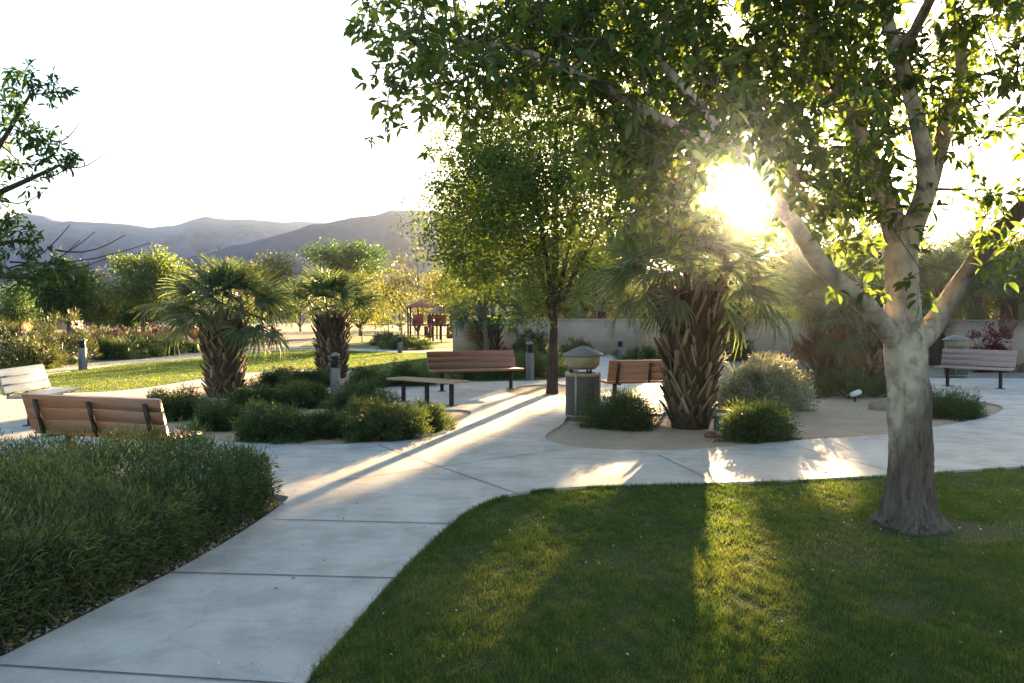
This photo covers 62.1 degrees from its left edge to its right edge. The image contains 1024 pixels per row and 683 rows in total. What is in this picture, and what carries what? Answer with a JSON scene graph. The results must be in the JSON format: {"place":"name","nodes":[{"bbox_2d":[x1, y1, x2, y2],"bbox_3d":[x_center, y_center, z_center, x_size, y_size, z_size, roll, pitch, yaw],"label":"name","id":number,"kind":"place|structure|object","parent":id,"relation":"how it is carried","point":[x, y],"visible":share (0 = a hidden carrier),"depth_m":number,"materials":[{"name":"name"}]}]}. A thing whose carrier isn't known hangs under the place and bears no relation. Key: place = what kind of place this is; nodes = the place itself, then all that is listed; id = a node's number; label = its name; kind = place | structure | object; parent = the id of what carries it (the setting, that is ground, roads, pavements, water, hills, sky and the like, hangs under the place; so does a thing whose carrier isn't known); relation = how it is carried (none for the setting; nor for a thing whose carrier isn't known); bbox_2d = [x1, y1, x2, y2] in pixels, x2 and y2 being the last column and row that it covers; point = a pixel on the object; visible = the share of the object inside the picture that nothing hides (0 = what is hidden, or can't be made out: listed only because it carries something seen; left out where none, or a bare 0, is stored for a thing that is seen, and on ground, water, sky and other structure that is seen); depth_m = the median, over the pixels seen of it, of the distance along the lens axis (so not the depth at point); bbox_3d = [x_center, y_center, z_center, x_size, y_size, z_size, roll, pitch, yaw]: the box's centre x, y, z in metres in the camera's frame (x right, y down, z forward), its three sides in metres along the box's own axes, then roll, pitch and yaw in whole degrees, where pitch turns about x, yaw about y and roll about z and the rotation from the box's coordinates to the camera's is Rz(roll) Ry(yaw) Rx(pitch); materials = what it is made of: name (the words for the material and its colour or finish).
{"place":"outdoors","nodes":[
{"label":"outdoors","id":0,"kind":"place"},
{"bbox_2d":[36,312,82,329],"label":"house","id":1,"kind":"structure","parent":0,"point":[63,326],"depth_m":96.11,"materials":[{"name":"white paint"}]},
{"bbox_2d":[0,349,565,394],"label":"lawn","id":2,"kind":"structure","parent":0,"point":[193,377],"depth_m":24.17,"materials":[{"name":"plant"}]},
{"bbox_2d":[0,315,70,365],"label":"shrub","id":3,"kind":"object","parent":2,"relation":"on","point":[12,330],"visible":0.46,"depth_m":26.99,"materials":[{"name":"plant"}]},
{"bbox_2d":[0,332,71,369],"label":"shrub","id":4,"kind":"object","parent":2,"relation":"on","point":[29,358],"visible":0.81,"depth_m":25.32,"materials":[{"name":"plant"}]},
{"bbox_2d":[13,306,101,364],"bbox_3d":[-15.266,-0.133,28.403,3.003,2.117,2.602,0,2,0],"label":"shrub","id":5,"kind":"object","parent":2,"relation":"on","point":[70,341],"visible":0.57,"depth_m":28.36,"materials":[{"name":"plant"}]},
{"bbox_2d":[78,339,86,369],"bbox_3d":[-12.760,0.388,25.268,0.200,0.950,0.200,0,2,-9],"label":"light bollard","id":6,"kind":"object","parent":2,"relation":"on","point":[82,356],"visible":0.98,"depth_m":25.18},
{"bbox_2d":[419,367,503,379],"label":"shrub","id":7,"kind":"object","parent":2,"relation":"on","point":[467,375],"visible":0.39,"depth_m":21.50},
{"bbox_2d":[415,154,544,349],"bbox_3d":[-0.827,-2.983,27.985,4.670,7.726,4.220,0,2,0],"label":"feathery tree","id":8,"kind":"object","parent":2,"relation":"on","point":[483,310],"visible":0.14,"depth_m":27.95,"materials":[{"name":"green plant"}]},
{"bbox_2d":[444,284,531,350],"bbox_3d":[-0.918,-0.934,33.526,3.632,3.238,3.531,0,2,0],"label":"shrub","id":9,"kind":"object","parent":2,"relation":"on","point":[494,332],"visible":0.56,"depth_m":33.16,"materials":[{"name":"green plant"}]},
{"bbox_2d":[463,359,534,378],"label":"shrub","id":10,"kind":"object","parent":2,"relation":"on","point":[516,372],"visible":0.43,"depth_m":21.73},
{"bbox_2d":[488,346,542,377],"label":"shrub","id":11,"kind":"object","parent":2,"relation":"on","point":[523,357],"visible":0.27,"depth_m":22.32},
{"bbox_2d":[501,327,549,355],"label":"shrub","id":12,"kind":"object","parent":2,"relation":"on","point":[539,342],"visible":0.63,"depth_m":33.93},
{"bbox_2d":[523,339,578,377],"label":"shrub","id":13,"kind":"object","parent":2,"relation":"on","point":[561,369],"visible":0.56,"depth_m":22.46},
{"bbox_2d":[44,349,558,374],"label":"concrete path","id":14,"kind":"structure","parent":0,"point":[111,364],"depth_m":30.28,"materials":[{"name":"concrete"}]},
{"bbox_2d":[300,332,452,347],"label":"lawn","id":15,"kind":"structure","parent":0,"point":[355,340],"depth_m":54.49,"materials":[{"name":"plant"}]},
{"bbox_2d":[290,237,394,333],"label":"broadleaf tree","id":16,"kind":"object","parent":15,"relation":"on","point":[341,257],"visible":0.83,"depth_m":71.15,"materials":[{"name":"green plant"}]},
{"bbox_2d":[302,269,416,335],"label":"broadleaf tree","id":17,"kind":"object","parent":15,"relation":"on","point":[373,313],"visible":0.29,"depth_m":65.90,"materials":[{"name":"green plant"}]},
{"bbox_2d":[368,328,397,344],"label":"shrub","id":18,"kind":"object","parent":15,"relation":"on","point":[384,335],"visible":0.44,"depth_m":45.80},
{"bbox_2d":[361,324,452,342],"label":"fence","id":19,"kind":"object","parent":15,"relation":"on","point":[428,335],"visible":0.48,"depth_m":49.98,"materials":[{"name":"metal"}]},
{"bbox_2d":[367,242,451,337],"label":"palo verde tree","id":20,"kind":"object","parent":15,"relation":"on","point":[399,279],"visible":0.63,"depth_m":57.72,"materials":[{"name":"plant"}]},
{"bbox_2d":[405,298,440,339],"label":"play shelter","id":21,"kind":"object","parent":15,"relation":"on","point":[418,319],"visible":0.56,"depth_m":55.05,"materials":[{"name":"metal"}]},
{"bbox_2d":[427,304,452,340],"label":"play shelter","id":22,"kind":"object","parent":15,"relation":"on","point":[437,320],"visible":0.37,"depth_m":53.01,"materials":[{"name":"metal"}]},
{"bbox_2d":[409,268,487,333],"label":"palo verde tree","id":23,"kind":"object","parent":15,"relation":"on","point":[437,297],"visible":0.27,"depth_m":52.00,"materials":[{"name":"plant"}]},
{"bbox_2d":[0,210,999,319],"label":"hills","id":24,"kind":"structure","parent":0,"point":[371,229],"depth_m":397.72,"materials":[{"name":"stone"}]},
{"bbox_2d":[0,213,1017,289],"bbox_3d":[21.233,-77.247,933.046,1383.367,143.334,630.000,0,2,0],"label":"hills","id":25,"kind":"structure","parent":0,"point":[197,236],"depth_m":898.40,"materials":[{"name":"stone"}]},
{"bbox_2d":[0,354,1023,682],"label":"concrete path","id":26,"kind":"structure","parent":0,"point":[234,612],"depth_m":7.36,"materials":[{"name":"concrete"}]},
{"bbox_2d":[0,364,80,425],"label":"park bench","id":27,"kind":"object","parent":26,"relation":"on","point":[25,379],"visible":0.73,"depth_m":12.87,"materials":[{"name":"beige wood"}]},
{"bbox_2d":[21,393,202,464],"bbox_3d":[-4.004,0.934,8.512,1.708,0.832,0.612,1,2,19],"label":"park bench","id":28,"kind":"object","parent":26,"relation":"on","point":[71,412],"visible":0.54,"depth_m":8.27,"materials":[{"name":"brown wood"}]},
{"bbox_2d":[386,376,468,405],"bbox_3d":[-1.550,0.907,15.486,1.620,0.451,0.456,1,2,37],"label":"park bench","id":29,"kind":"object","parent":26,"relation":"on","point":[427,381],"visible":0.93,"depth_m":15.35,"materials":[{"name":"brown wood"}]},
{"bbox_2d":[426,350,523,391],"bbox_3d":[-0.787,0.625,18.415,2.045,0.832,0.612,-1,2,-25],"label":"park bench","id":30,"kind":"object","parent":26,"relation":"on","point":[441,362],"visible":0.98,"depth_m":18.51,"materials":[{"name":"brown wood"}]},
{"bbox_2d":[601,360,666,403],"bbox_3d":[2.375,0.726,15.179,1.520,0.832,0.612,0,2,-11],"label":"park bench","id":31,"kind":"object","parent":26,"relation":"on","point":[620,372],"visible":0.52,"depth_m":14.89,"materials":[{"name":"brown wood"}]},
{"bbox_2d":[934,349,1016,388],"bbox_3d":[10.395,0.604,19.093,1.521,0.832,0.612,2,2,44],"label":"park bench","id":32,"kind":"object","parent":26,"relation":"on","point":[997,360],"visible":0.98,"depth_m":19.16,"materials":[{"name":"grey wood"}]},
{"bbox_2d":[0,320,1023,505],"bbox_3d":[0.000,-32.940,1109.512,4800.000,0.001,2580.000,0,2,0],"label":"ground","id":33,"kind":"structure","parent":0,"point":[296,338],"depth_m":43.17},
{"bbox_2d":[0,279,48,333],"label":"broadleaf tree","id":34,"kind":"object","parent":33,"relation":"on","point":[20,313],"visible":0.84,"depth_m":73.78,"materials":[{"name":"green plant"}]},
{"bbox_2d":[20,246,107,346],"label":"broadleaf tree","id":35,"kind":"object","parent":33,"relation":"on","point":[63,302],"visible":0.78,"depth_m":41.33,"materials":[{"name":"green plant"}]},
{"bbox_2d":[63,266,126,331],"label":"palo verde tree","id":36,"kind":"object","parent":33,"relation":"on","point":[104,314],"visible":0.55,"depth_m":47.86,"materials":[{"name":"green plant"}]},
{"bbox_2d":[87,325,149,360],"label":"shrub","id":37,"kind":"object","parent":33,"relation":"on","point":[109,348],"visible":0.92,"depth_m":31.29,"materials":[{"name":"plant"}]},
{"bbox_2d":[102,297,171,331],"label":"broadleaf tree","id":38,"kind":"object","parent":33,"relation":"on","point":[127,318],"visible":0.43,"depth_m":51.15,"materials":[{"name":"green plant"}]},
{"bbox_2d":[0,495,277,655],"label":"hedge bed","id":39,"kind":"object","parent":33,"relation":"on","point":[151,579],"depth_m":5.27,"materials":[{"name":"soil"}]},
{"bbox_2d":[0,59,148,309],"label":"broadleaf tree","id":40,"kind":"object","parent":39,"relation":"on","point":[55,274],"visible":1,"depth_m":7.03,"materials":[{"name":"green plant"}]},
{"bbox_2d":[0,502,280,656],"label":"fallen leaves","id":41,"kind":"object","parent":39,"relation":"on","point":[24,641],"visible":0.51,"depth_m":5.02,"materials":[{"name":"plant"}]},
{"bbox_2d":[0,416,284,653],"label":"hedge","id":42,"kind":"object","parent":39,"relation":"on","point":[80,557],"visible":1,"depth_m":5.50,"materials":[{"name":"plant"}]},
{"bbox_2d":[90,242,188,332],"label":"broadleaf tree","id":43,"kind":"object","parent":33,"relation":"on","point":[144,282],"visible":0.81,"depth_m":45.47,"materials":[{"name":"green plant"}]},
{"bbox_2d":[111,321,179,357],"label":"shrub","id":44,"kind":"object","parent":33,"relation":"on","point":[150,343],"visible":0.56,"depth_m":33.35,"materials":[{"name":"plant"}]},
{"bbox_2d":[143,328,190,355],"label":"shrub","id":45,"kind":"object","parent":33,"relation":"on","point":[173,352],"visible":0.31,"depth_m":34.89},
{"bbox_2d":[179,334,201,352],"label":"shrub","id":46,"kind":"object","parent":33,"relation":"on","point":[193,346],"visible":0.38,"depth_m":37.27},
{"bbox_2d":[168,259,226,320],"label":"broadleaf tree","id":47,"kind":"object","parent":33,"relation":"on","point":[184,268],"visible":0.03,"depth_m":69.65,"materials":[{"name":"green plant"}]},
{"bbox_2d":[220,248,308,332],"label":"broadleaf tree","id":48,"kind":"object","parent":33,"relation":"on","point":[276,268],"visible":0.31,"depth_m":63.98,"materials":[{"name":"green plant"}]},
{"bbox_2d":[253,280,345,331],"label":"broadleaf tree","id":49,"kind":"object","parent":33,"relation":"on","point":[299,324],"visible":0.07,"depth_m":84.93,"materials":[{"name":"green plant"}]},
{"bbox_2d":[167,374,470,444],"bbox_3d":[-4.707,1.110,17.162,5.206,0.004,14.075,-1,2,-22],"label":"planting bed","id":50,"kind":"object","parent":33,"relation":"on","point":[460,415],"visible":0.13,"depth_m":11.88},
{"bbox_2d":[141,378,218,422],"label":"shrub","id":51,"kind":"object","parent":50,"relation":"on","point":[176,406],"visible":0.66,"depth_m":13.29,"materials":[{"name":"plant"}]},
{"bbox_2d":[127,252,301,397],"bbox_3d":[-5.762,-0.313,17.062,3.335,3.022,3.145,0,2,0],"label":"fan palm","id":52,"kind":"object","parent":50,"relation":"on","point":[222,339],"visible":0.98,"depth_m":16.76,"materials":[{"name":"green plant"}]},
{"bbox_2d":[185,392,248,431],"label":"shrub","id":53,"kind":"object","parent":50,"relation":"on","point":[215,415],"visible":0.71,"depth_m":12.08,"materials":[{"name":"plant"}]},
{"bbox_2d":[213,383,281,408],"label":"shrub","id":54,"kind":"object","parent":50,"relation":"on","point":[243,394],"visible":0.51,"depth_m":14.95,"materials":[{"name":"plant"}]},
{"bbox_2d":[229,396,319,444],"bbox_3d":[-3.188,1.034,11.329,1.120,0.710,1.473,-1,2,-35],"label":"shrub","id":55,"kind":"object","parent":50,"relation":"on","point":[265,425],"visible":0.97,"depth_m":11.09,"materials":[{"name":"plant"}]},
{"bbox_2d":[245,364,306,388],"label":"shrub","id":56,"kind":"object","parent":50,"relation":"on","point":[272,378],"visible":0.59,"depth_m":19.12,"materials":[{"name":"plant"}]},
{"bbox_2d":[266,370,333,409],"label":"shrub","id":57,"kind":"object","parent":50,"relation":"on","point":[308,395],"visible":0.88,"depth_m":14.96,"materials":[{"name":"plant"}]},
{"bbox_2d":[295,363,329,386],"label":"shrub","id":58,"kind":"object","parent":50,"relation":"on","point":[321,375],"visible":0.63,"depth_m":19.37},
{"bbox_2d":[297,407,355,439],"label":"shrub","id":59,"kind":"object","parent":50,"relation":"on","point":[328,423],"visible":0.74,"depth_m":11.33,"materials":[{"name":"plant"}]},
{"bbox_2d":[275,264,385,378],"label":"fan palm","id":60,"kind":"object","parent":50,"relation":"on","point":[331,334],"visible":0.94,"depth_m":21.88,"materials":[{"name":"green plant"}]},
{"bbox_2d":[330,353,339,395],"bbox_3d":[-3.251,0.683,15.629,0.170,0.960,0.170,0,2,-9],"label":"light bollard","id":61,"kind":"object","parent":50,"relation":"on","point":[334,371],"visible":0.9,"depth_m":15.55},
{"bbox_2d":[316,375,413,414],"bbox_3d":[-2.461,0.917,14.362,1.635,0.804,1.320,0,2,0],"label":"shrub","id":62,"kind":"object","parent":50,"relation":"on","point":[340,399],"visible":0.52,"depth_m":14.17,"materials":[{"name":"plant"}]},
{"bbox_2d":[340,363,394,388],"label":"shrub","id":63,"kind":"object","parent":50,"relation":"on","point":[361,373],"visible":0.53,"depth_m":18.91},
{"bbox_2d":[337,391,435,443],"bbox_3d":[-1.663,1.010,11.249,1.381,0.720,1.199,0,2,0],"label":"shrub","id":64,"kind":"object","parent":50,"relation":"on","point":[370,423],"visible":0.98,"depth_m":11.09,"materials":[{"name":"plant"}]},
{"bbox_2d":[399,392,459,432],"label":"shrub","id":65,"kind":"object","parent":50,"relation":"on","point":[439,422],"visible":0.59,"depth_m":12.02,"materials":[{"name":"plant"}]},
{"bbox_2d":[350,298,447,330],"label":"broadleaf tree","id":66,"kind":"object","parent":33,"relation":"on","point":[386,321],"visible":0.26,"depth_m":89.19,"materials":[{"name":"green plant"}]},
{"bbox_2d":[376,331,434,349],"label":"shrub","id":67,"kind":"object","parent":33,"relation":"on","point":[414,342],"visible":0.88,"depth_m":40.73,"materials":[{"name":"plant"}]},
{"bbox_2d":[383,357,439,386],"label":"shrub","id":68,"kind":"object","parent":33,"relation":"on","point":[408,370],"visible":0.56,"depth_m":19.45,"materials":[{"name":"plant"}]},
{"bbox_2d":[452,320,478,350],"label":"end wall","id":69,"kind":"structure","parent":33,"relation":"on","point":[460,344],"depth_m":35.13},
{"bbox_2d":[526,342,533,380],"bbox_3d":[0.451,0.496,21.326,0.180,0.980,0.180,0,2,-9],"label":"light bollard","id":70,"kind":"object","parent":33,"relation":"on","point":[529,363],"visible":0.97,"depth_m":21.25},
{"bbox_2d":[507,385,565,395],"bbox_3d":[0.824,1.071,18.392,1.862,0.004,2.900,0,2,0],"label":"planting bed","id":71,"kind":"object","parent":33,"relation":"on","point":[534,390],"visible":0.39,"depth_m":18.25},
{"bbox_2d":[389,58,713,393],"bbox_3d":[0.804,-2.542,17.657,6.824,7.487,5.799,0,2,0],"label":"broadleaf tree","id":72,"kind":"object","parent":71,"relation":"on","point":[526,196],"visible":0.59,"depth_m":16.77,"materials":[{"name":"green plant"}]},
{"bbox_2d":[498,227,639,318],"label":"broadleaf tree","id":73,"kind":"object","parent":33,"relation":"on","point":[562,315],"visible":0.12,"depth_m":42.01,"materials":[{"name":"green plant"}]},
{"bbox_2d":[558,336,606,356],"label":"shrub","id":74,"kind":"object","parent":33,"relation":"on","point":[567,347],"visible":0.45,"depth_m":33.28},
{"bbox_2d":[562,271,639,318],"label":"tree","id":75,"kind":"object","parent":33,"relation":"on","point":[598,315],"visible":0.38,"depth_m":37.70,"materials":[{"name":"green plant"}]},
{"bbox_2d":[558,201,711,318],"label":"broadleaf tree","id":76,"kind":"object","parent":33,"relation":"on","point":[628,294],"visible":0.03,"depth_m":40.25,"materials":[{"name":"green plant"}]},
{"bbox_2d":[612,344,661,359],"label":"shrub","id":77,"kind":"object","parent":33,"relation":"on","point":[648,354],"visible":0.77,"depth_m":29.34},
{"bbox_2d":[720,323,755,361],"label":"shrub","id":78,"kind":"object","parent":33,"relation":"on","point":[745,353],"visible":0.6,"depth_m":30.36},
{"bbox_2d":[712,267,784,358],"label":"fan palm","id":79,"kind":"object","parent":33,"relation":"on","point":[738,312],"visible":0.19,"depth_m":31.57,"materials":[{"name":"green plant"}]},
{"bbox_2d":[475,318,1023,367],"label":"boundary wall","id":80,"kind":"structure","parent":33,"relation":"on","point":[595,331],"depth_m":34.14,"materials":[{"name":"concrete"}]},
{"bbox_2d":[691,202,820,318],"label":"broadleaf tree","id":81,"kind":"object","parent":33,"relation":"on","point":[789,243],"visible":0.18,"depth_m":39.57,"materials":[{"name":"green plant"}]},
{"bbox_2d":[546,381,1001,449],"bbox_3d":[5.155,1.176,15.038,6.105,0.004,12.396,1,2,30],"label":"planting bed","id":82,"kind":"object","parent":33,"relation":"on","point":[843,423],"visible":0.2,"depth_m":12.09,"materials":[{"name":"gravel"}]},
{"bbox_2d":[563,346,603,420],"bbox_3d":[1.116,0.644,13.345,0.638,1.145,0.638,0,2,5],"label":"litter bin","id":83,"kind":"object","parent":82,"relation":"on","point":[586,358],"visible":0.78,"depth_m":13.12,"materials":[{"name":"beige metal"}]},
{"bbox_2d":[573,386,675,432],"bbox_3d":[1.606,0.972,12.408,1.371,0.686,1.264,-1,2,-25],"label":"shrub","id":84,"kind":"object","parent":82,"relation":"on","point":[628,413],"visible":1,"depth_m":12.27,"materials":[{"name":"plant"}]},
{"bbox_2d":[582,194,798,429],"bbox_3d":[2.542,-0.460,12.400,3.107,3.606,3.243,0,2,0],"label":"fan palm","id":85,"kind":"object","parent":82,"relation":"on","point":[694,314],"visible":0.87,"depth_m":11.99,"materials":[{"name":"green plant"}]},
{"bbox_2d":[711,393,808,443],"bbox_3d":[3.244,1.042,11.149,1.287,0.768,1.208,1,2,24],"label":"shrub","id":86,"kind":"object","parent":82,"relation":"on","point":[761,422],"visible":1,"depth_m":10.98,"materials":[{"name":"plant"}]},
{"bbox_2d":[713,343,821,413],"bbox_3d":[4.327,0.676,14.560,2.050,1.394,1.914,0,2,0],"label":"shrub","id":87,"kind":"object","parent":82,"relation":"on","point":[753,381],"visible":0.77,"depth_m":14.37,"materials":[{"name":"plant"}]},
{"bbox_2d":[792,363,829,389],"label":"shrub","id":88,"kind":"object","parent":82,"relation":"on","point":[814,377],"visible":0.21,"depth_m":18.49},
{"bbox_2d":[765,249,882,382],"bbox_3d":[7.359,-0.511,19.516,3.613,3.265,3.300,0,2,0],"label":"fan palm","id":89,"kind":"object","parent":82,"relation":"on","point":[808,280],"visible":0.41,"depth_m":19.45,"materials":[{"name":"green plant"}]},
{"bbox_2d":[798,364,886,398],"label":"shrub","id":90,"kind":"object","parent":82,"relation":"on","point":[874,388],"visible":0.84,"depth_m":16.91,"materials":[{"name":"plant"}]},
{"bbox_2d":[790,269,937,392],"bbox_3d":[7.708,-0.209,18.244,3.141,2.740,3.004,0,2,0],"label":"fan palm","id":91,"kind":"object","parent":82,"relation":"on","point":[862,347],"visible":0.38,"depth_m":17.88,"materials":[{"name":"green plant"}]},
{"bbox_2d":[868,400,886,410],"bbox_3d":[6.393,1.122,14.751,0.438,0.213,0.395,-1,2,-40],"label":"rock","id":92,"kind":"object","parent":82,"relation":"on","point":[880,405],"visible":0.77,"depth_m":14.63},
{"bbox_2d":[931,383,989,421],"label":"shrub","id":93,"kind":"object","parent":82,"relation":"on","point":[950,405],"visible":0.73,"depth_m":13.47,"materials":[{"name":"plant"}]},
{"bbox_2d":[753,257,826,318],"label":"fan palm","id":94,"kind":"object","parent":33,"relation":"on","point":[786,271],"visible":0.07,"depth_m":32.63,"materials":[{"name":"green plant"}]},
{"bbox_2d":[763,213,926,299],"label":"broadleaf tree","id":95,"kind":"object","parent":33,"relation":"on","point":[825,244],"visible":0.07,"depth_m":41.95,"materials":[{"name":"green plant"}]},
{"bbox_2d":[819,219,1004,319],"bbox_3d":[18.742,-2.692,40.193,9.087,6.633,5.104,0,2,-12],"label":"broadleaf tree","id":96,"kind":"object","parent":33,"relation":"on","point":[881,261],"visible":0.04,"depth_m":39.35,"materials":[{"name":"green plant"}]},
{"bbox_2d":[876,236,1001,364],"bbox_3d":[14.184,-1.280,27.969,3.845,4.275,3.729,0,2,0],"label":"fan palm","id":97,"kind":"object","parent":33,"relation":"on","point":[949,258],"visible":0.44,"depth_m":27.67,"materials":[{"name":"green plant"}]},
{"bbox_2d":[942,335,970,377],"bbox_3d":[11.658,0.384,22.323,0.625,1.122,0.625,-1,2,-40],"label":"litter bin","id":98,"kind":"object","parent":33,"relation":"on","point":[956,341],"visible":0.54,"depth_m":22.11,"materials":[{"name":"beige metal"}]},
{"bbox_2d":[918,226,1023,319],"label":"broadleaf tree","id":99,"kind":"object","parent":33,"relation":"on","point":[991,313],"visible":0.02,"depth_m":41.21,"materials":[{"name":"green plant"}]},
{"bbox_2d":[920,219,1022,319],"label":"tree","id":100,"kind":"object","parent":33,"relation":"on","point":[966,242],"visible":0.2,"depth_m":31.73,"materials":[{"name":"green plant"}]},
{"bbox_2d":[937,244,1023,343],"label":"fan palm","id":101,"kind":"object","parent":33,"relation":"on","point":[1009,302],"visible":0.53,"depth_m":26.75,"materials":[{"name":"green plant"}]},
{"bbox_2d":[966,313,1023,372],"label":"flowering shrub","id":102,"kind":"object","parent":33,"relation":"on","point":[1004,333],"visible":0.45,"depth_m":24.50,"materials":[{"name":"plant"}]},
{"bbox_2d":[984,221,1023,319],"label":"broadleaf tree","id":103,"kind":"object","parent":33,"relation":"on","point":[1020,238],"visible":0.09,"depth_m":39.22,"materials":[{"name":"green plant"}]},
{"bbox_2d":[0,0,1023,237],"label":"sky","id":104,"kind":"structure","parent":0,"point":[221,109],"materials":[{"name":"white"}]},
{"bbox_2d":[304,465,1023,682],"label":"lawn","id":105,"kind":"structure","parent":0,"point":[986,532],"depth_m":5.14,"materials":[{"name":"plant"}]},
{"bbox_2d":[343,0,1023,535],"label":"broadleaf tree","id":106,"kind":"object","parent":105,"relation":"on","point":[553,46],"visible":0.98,"depth_m":6.11,"materials":[{"name":"green plant"}]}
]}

